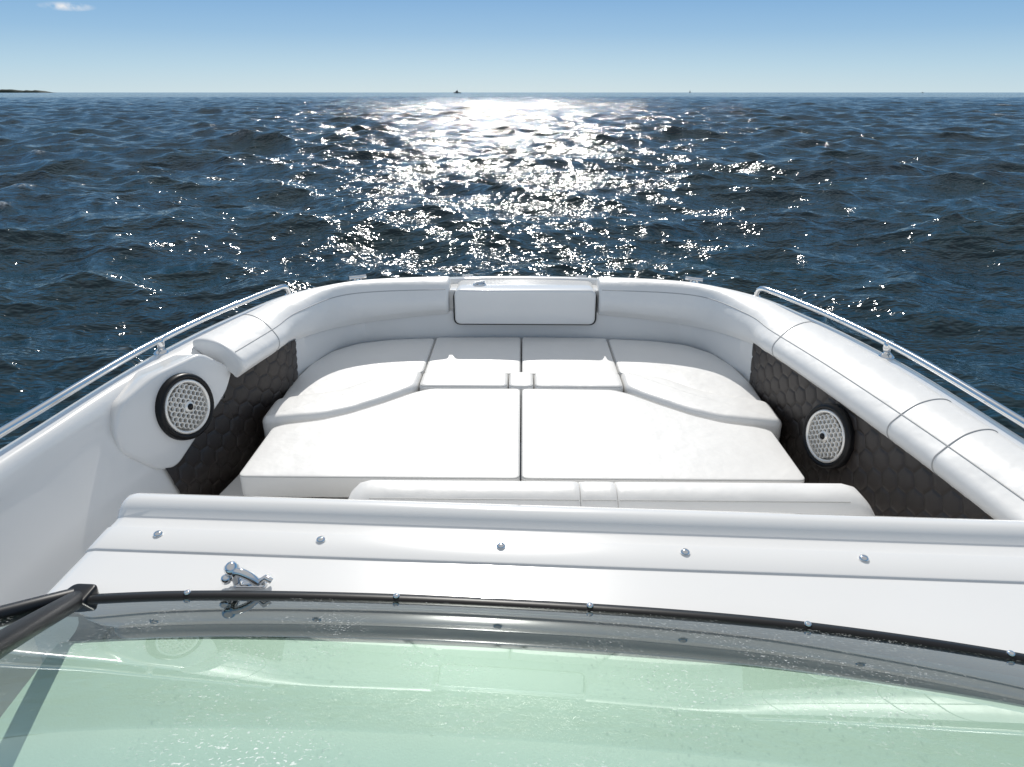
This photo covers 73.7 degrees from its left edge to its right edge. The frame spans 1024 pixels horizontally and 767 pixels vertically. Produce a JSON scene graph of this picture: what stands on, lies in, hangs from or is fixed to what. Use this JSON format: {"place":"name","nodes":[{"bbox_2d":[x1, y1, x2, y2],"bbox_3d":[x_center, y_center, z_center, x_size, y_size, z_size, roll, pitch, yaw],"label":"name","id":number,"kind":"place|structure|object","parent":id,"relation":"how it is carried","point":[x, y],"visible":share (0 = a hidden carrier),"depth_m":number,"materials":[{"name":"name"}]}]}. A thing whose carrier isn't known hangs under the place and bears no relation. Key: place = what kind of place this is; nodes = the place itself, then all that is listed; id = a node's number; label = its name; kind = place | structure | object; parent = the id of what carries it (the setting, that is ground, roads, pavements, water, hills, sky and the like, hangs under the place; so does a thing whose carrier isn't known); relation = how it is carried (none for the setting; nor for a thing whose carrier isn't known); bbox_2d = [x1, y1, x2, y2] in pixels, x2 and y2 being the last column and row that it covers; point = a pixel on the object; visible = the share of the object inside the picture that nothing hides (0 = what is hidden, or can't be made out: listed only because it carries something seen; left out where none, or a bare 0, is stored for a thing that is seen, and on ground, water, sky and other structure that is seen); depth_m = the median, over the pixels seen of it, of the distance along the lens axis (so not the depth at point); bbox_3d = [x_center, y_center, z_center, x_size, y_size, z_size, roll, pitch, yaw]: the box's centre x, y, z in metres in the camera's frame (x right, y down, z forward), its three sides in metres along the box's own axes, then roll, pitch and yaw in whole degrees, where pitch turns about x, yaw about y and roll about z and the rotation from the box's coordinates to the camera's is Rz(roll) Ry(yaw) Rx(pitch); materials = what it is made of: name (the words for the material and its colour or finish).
{"place":"outdoors","nodes":[
{"label":"outdoors","id":0,"kind":"place"},
{"bbox_2d":[0,89,53,92],"bbox_3d":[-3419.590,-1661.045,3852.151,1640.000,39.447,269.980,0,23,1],"label":"wooded headland","id":1,"kind":"structure","parent":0,"point":[16,91],"depth_m":3838.44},
{"bbox_2d":[0,92,1023,448],"bbox_3d":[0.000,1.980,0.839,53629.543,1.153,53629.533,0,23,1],"label":"sea","id":2,"kind":"structure","parent":0,"point":[130,220],"depth_m":14.52,"materials":[{"name":"liquid"}]},
{"bbox_2d":[0,276,1023,716],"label":"motorboat","id":3,"kind":"object","parent":2,"relation":"on","point":[72,476],"visible":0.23,"depth_m":2.10,"materials":[{"name":"white plastic"}]},
{"bbox_2d":[0,284,291,437],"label":"grab rail","id":4,"kind":"object","parent":3,"relation":"on","point":[158,343],"visible":0.92,"depth_m":2.37,"materials":[{"name":"silver metal"}]},
{"bbox_2d":[110,354,230,469],"bbox_3d":[-1.229,0.100,2.456,0.164,0.349,0.536,8,24,18],"label":"speaker pod","id":5,"kind":"object","parent":3,"relation":"attached to","point":[139,435],"visible":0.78,"depth_m":2.32,"materials":[{"name":"white plastic"}]},
{"bbox_2d":[155,373,213,440],"bbox_3d":[-1.177,0.081,2.439,0.096,0.240,0.242,9,25,19],"label":"marine speaker","id":6,"kind":"object","parent":3,"relation":"attached to","point":[184,406],"visible":1,"depth_m":2.41},
{"bbox_2d":[166,340,297,494],"bbox_3d":[-1.098,0.151,2.768,0.076,0.450,0.888,6,24,13],"label":"quilted panel","id":7,"kind":"object","parent":3,"relation":"attached to","point":[222,448],"visible":0.62,"depth_m":2.72,"materials":[{"name":"black leather"}]},
{"bbox_2d":[348,274,365,280],"bbox_3d":[-0.805,-0.540,3.560,0.088,0.049,0.064,0,23,1],"label":"mooring cleat","id":8,"kind":"object","parent":3,"relation":"on","point":[357,278],"visible":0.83,"depth_m":3.55,"materials":[{"name":"silver metal"}]},
{"bbox_2d":[219,337,781,497],"bbox_3d":[0.025,0.363,2.753,2.374,0.452,2.179,0,23,1],"label":"bow seat","id":9,"kind":"object","parent":3,"relation":"on","point":[678,377],"visible":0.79,"depth_m":3.15,"materials":[{"name":"white leather"}]},
{"bbox_2d":[240,389,804,496],"bbox_3d":[0.035,0.225,2.686,1.936,0.128,0.765,0,23,1],"label":"sun pad","id":10,"kind":"object","parent":9,"relation":"attached to","point":[590,435],"visible":0.92,"depth_m":2.52,"materials":[{"name":"white leather"}]},
{"bbox_2d":[0,612,1023,766],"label":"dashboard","id":11,"kind":"object","parent":3,"relation":"on","point":[166,689],"visible":1,"depth_m":1.06,"materials":[{"name":"plastic"}]},
{"bbox_2d":[0,584,1023,766],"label":"windshield","id":12,"kind":"object","parent":11,"relation":"on","point":[25,620],"visible":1,"depth_m":1.18,"materials":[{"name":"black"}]},
{"bbox_2d":[449,275,597,324],"bbox_3d":[0.070,-0.461,3.711,0.830,0.216,0.293,0,23,1],"label":"anchor locker hatch","id":13,"kind":"object","parent":3,"relation":"attached to","point":[520,302],"visible":0.9,"depth_m":3.59,"materials":[{"name":"white plastic"}]},
{"bbox_2d":[34,493,1023,661],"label":"console deck","id":14,"kind":"structure","parent":3,"relation":"on","point":[957,580],"depth_m":1.35,"materials":[{"name":"white plastic"}]},
{"bbox_2d":[220,561,272,589],"bbox_3d":[-0.495,0.358,1.280,0.096,0.047,0.038,0,23,1],"label":"windshield latch","id":15,"kind":"object","parent":14,"relation":"on","point":[239,577],"visible":1,"depth_m":1.27,"materials":[{"name":"silver metal"}]},
{"bbox_2d":[193,276,1023,520],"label":"coaming bolster","id":16,"kind":"object","parent":3,"relation":"on","point":[978,463],"visible":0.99,"depth_m":2.67,"materials":[{"name":"white leather"}]},
{"bbox_2d":[348,480,874,515],"bbox_3d":[0.270,0.630,1.961,1.695,0.602,0.480,0,23,1],"label":"lounge backrest","id":17,"kind":"object","parent":3,"relation":"on","point":[824,498],"visible":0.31,"depth_m":1.95,"materials":[{"name":"white leather"}]},
{"bbox_2d":[685,276,703,282],"bbox_3d":[0.940,-0.525,3.523,0.088,0.049,0.064,0,23,1],"label":"mooring cleat","id":18,"kind":"object","parent":3,"relation":"on","point":[694,279],"visible":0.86,"depth_m":3.51,"materials":[{"name":"silver metal"}]},
{"bbox_2d":[802,403,854,468],"bbox_3d":[1.135,0.186,2.430,0.088,0.233,0.235,-6,24,-14],"label":"marine speaker","id":19,"kind":"object","parent":3,"relation":"attached to","point":[828,433],"visible":1,"depth_m":2.40},
{"bbox_2d":[749,343,993,519],"bbox_3d":[1.175,0.415,2.149,0.070,0.451,2.073,-2,23,-4],"label":"quilted panel","id":20,"kind":"object","parent":3,"relation":"attached to","point":[881,474],"visible":0.35,"depth_m":2.26,"materials":[{"name":"black leather"}]},
{"bbox_2d":[754,286,1023,427],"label":"grab rail","id":21,"kind":"object","parent":3,"relation":"on","point":[889,346],"visible":0.94,"depth_m":2.42,"materials":[{"name":"silver metal"}]},
{"bbox_2d":[0,0,1023,91],"label":"sky","id":22,"kind":"structure","parent":0,"point":[46,45],"materials":[{"name":"blue"}]}
]}

